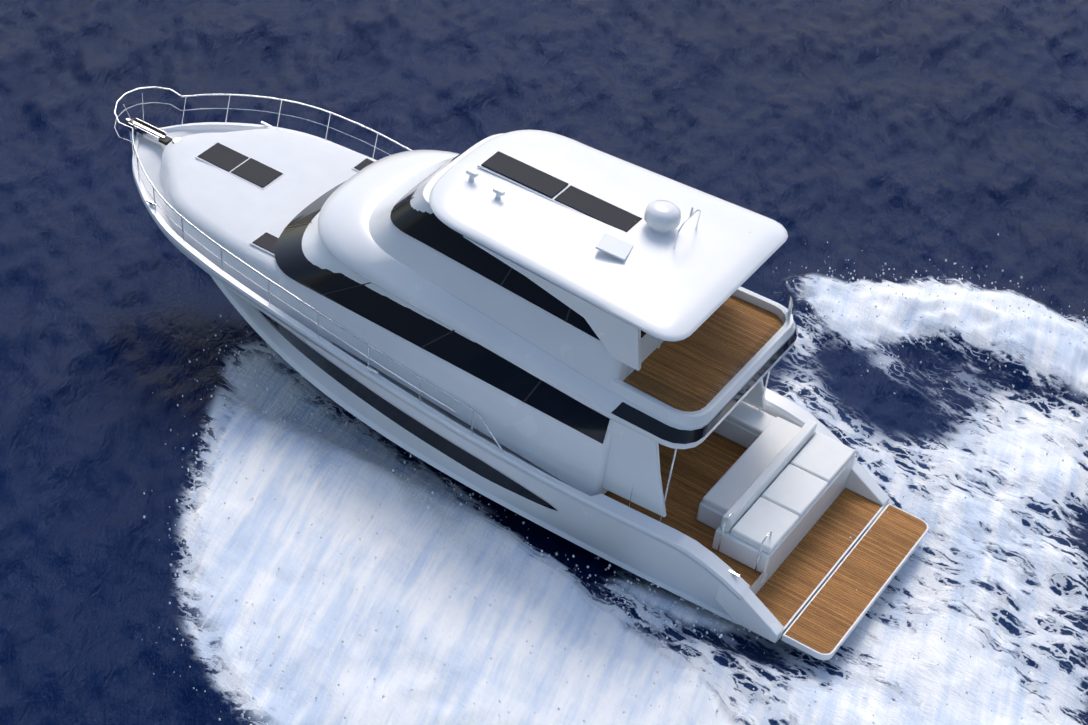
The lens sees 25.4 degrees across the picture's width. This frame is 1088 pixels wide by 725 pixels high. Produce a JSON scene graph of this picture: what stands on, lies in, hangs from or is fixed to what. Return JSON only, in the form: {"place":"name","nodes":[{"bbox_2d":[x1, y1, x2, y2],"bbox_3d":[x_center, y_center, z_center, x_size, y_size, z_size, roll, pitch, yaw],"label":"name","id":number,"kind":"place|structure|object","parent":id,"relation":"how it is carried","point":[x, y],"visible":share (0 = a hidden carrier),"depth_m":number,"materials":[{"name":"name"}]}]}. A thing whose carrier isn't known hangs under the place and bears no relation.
{"place":"outdoors","nodes":[
{"label":"outdoors","id":0,"kind":"place"},
{"bbox_2d":[0,0,1087,724],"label":"sea","id":1,"kind":"structure","parent":0,"point":[906,138],"depth_m":50.20,"materials":[{"name":"liquid"}]},
{"bbox_2d":[132,129,847,614],"bbox_3d":[-1.914,-0.127,48.766,16.100,3.426,5.460,26,42,20],"label":"hull","id":2,"kind":"object","parent":1,"relation":"in","point":[628,545],"visible":0.21,"depth_m":45.81,"materials":[{"name":"white"}]},
{"bbox_2d":[135,138,739,624],"bbox_3d":[-1.830,-0.493,48.452,16.050,2.412,5.488,26,42,20],"label":"hull side","id":3,"kind":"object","parent":2,"relation":"attached to","point":[415,426],"depth_m":46.49,"materials":[{"name":"white plastic"}]},
{"bbox_2d":[132,122,856,598],"bbox_3d":[-1.788,-0.822,48.195,16.080,1.730,5.460,26,42,20],"label":"bulwark","id":4,"kind":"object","parent":2,"relation":"on","point":[706,464],"depth_m":46.59,"materials":[{"name":"white plastic"}]},
{"bbox_2d":[126,118,180,144],"bbox_3d":[-7.949,-4.593,50.190,1.821,0.406,0.440,24,41,22],"label":"anchor","id":5,"kind":"object","parent":4,"relation":"on","point":[151,132],"visible":0.54,"depth_m":50.20,"materials":[{"name":"silver metal"}]},
{"bbox_2d":[160,129,376,343],"bbox_3d":[-5.337,-3.109,49.266,5.900,1.213,4.654,26,42,20],"label":"foredeck","id":6,"kind":"object","parent":4,"relation":"on","point":[247,196],"visible":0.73,"depth_m":48.78,"materials":[{"name":"white"}]},
{"bbox_2d":[114,86,502,451],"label":"rails","id":7,"kind":"object","parent":4,"relation":"on","point":[155,204],"visible":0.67,"depth_m":47.69,"materials":[{"name":"silver metal"}]},
{"bbox_2d":[273,181,612,495],"bbox_3d":[-1.241,-1.050,47.630,8.435,2.730,4.760,26,42,20],"label":"cabin","id":8,"kind":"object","parent":4,"relation":"on","point":[553,431],"visible":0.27,"depth_m":45.75,"materials":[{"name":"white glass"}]},
{"bbox_2d":[318,150,797,448],"bbox_3d":[0.013,-1.633,46.297,9.167,1.120,4.784,26,42,20],"label":"flybridge","id":9,"kind":"object","parent":8,"relation":"on","point":[348,207],"visible":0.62,"depth_m":45.10,"materials":[{"name":"white plastic"}]},
{"bbox_2d":[368,133,662,387],"bbox_3d":[-0.167,-2.402,45.902,6.290,1.690,4.280,26,42,20],"label":"fly enclosure","id":10,"kind":"object","parent":9,"relation":"on","point":[407,227],"visible":0.27,"depth_m":44.65,"materials":[{"name":"white plastic"}]},
{"bbox_2d":[429,130,787,370],"bbox_3d":[0.934,-2.269,45.175,6.050,1.240,4.600,26,42,20],"label":"hardtop","id":11,"kind":"object","parent":9,"relation":"on","point":[708,267],"visible":0.92,"depth_m":44.31,"materials":[{"name":"white"}]},
{"bbox_2d":[466,150,751,307],"bbox_3d":[0.996,-2.968,44.648,5.039,0.920,3.070,26,42,20],"label":"roof equipment","id":12,"kind":"object","parent":11,"relation":"on","point":[662,216],"visible":0.83,"depth_m":44.95,"materials":[{"name":"black glass"}]},
{"bbox_2d":[605,279,794,426],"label":"upper deck","id":13,"kind":"structure","parent":9,"relation":"on","point":[708,368],"depth_m":44.83,"materials":[{"name":"brown wood"}]},
{"bbox_2d":[628,370,771,577],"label":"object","id":14,"kind":"object","parent":4,"relation":"on","point":[733,573],"visible":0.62,"depth_m":44.68,"materials":[{"name":"white metal"}]},
{"bbox_2d":[696,401,855,573],"bbox_3d":[3.959,2.163,46.465,2.775,0.810,3.750,26,42,20],"label":"outdoor sofa","id":15,"kind":"object","parent":4,"relation":"on","point":[781,480],"visible":0.88,"depth_m":46.07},
{"bbox_2d":[603,379,888,642],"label":"side panels","id":16,"kind":"object","parent":2,"relation":"attached to","point":[633,461],"visible":0.46,"depth_m":44.56,"materials":[{"name":"white plastic"}]},
{"bbox_2d":[755,488,927,659],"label":"swim platform","id":17,"kind":"structure","parent":2,"relation":"attached to","point":[825,569],"depth_m":45.84,"materials":[{"name":"brown wood"}]},
{"bbox_2d":[142,233,1087,724],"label":"spray droplets","id":18,"kind":"object","parent":1,"relation":"on","point":[598,557],"visible":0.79,"depth_m":45.34,"materials":[{"name":"white liquid"}]}
]}

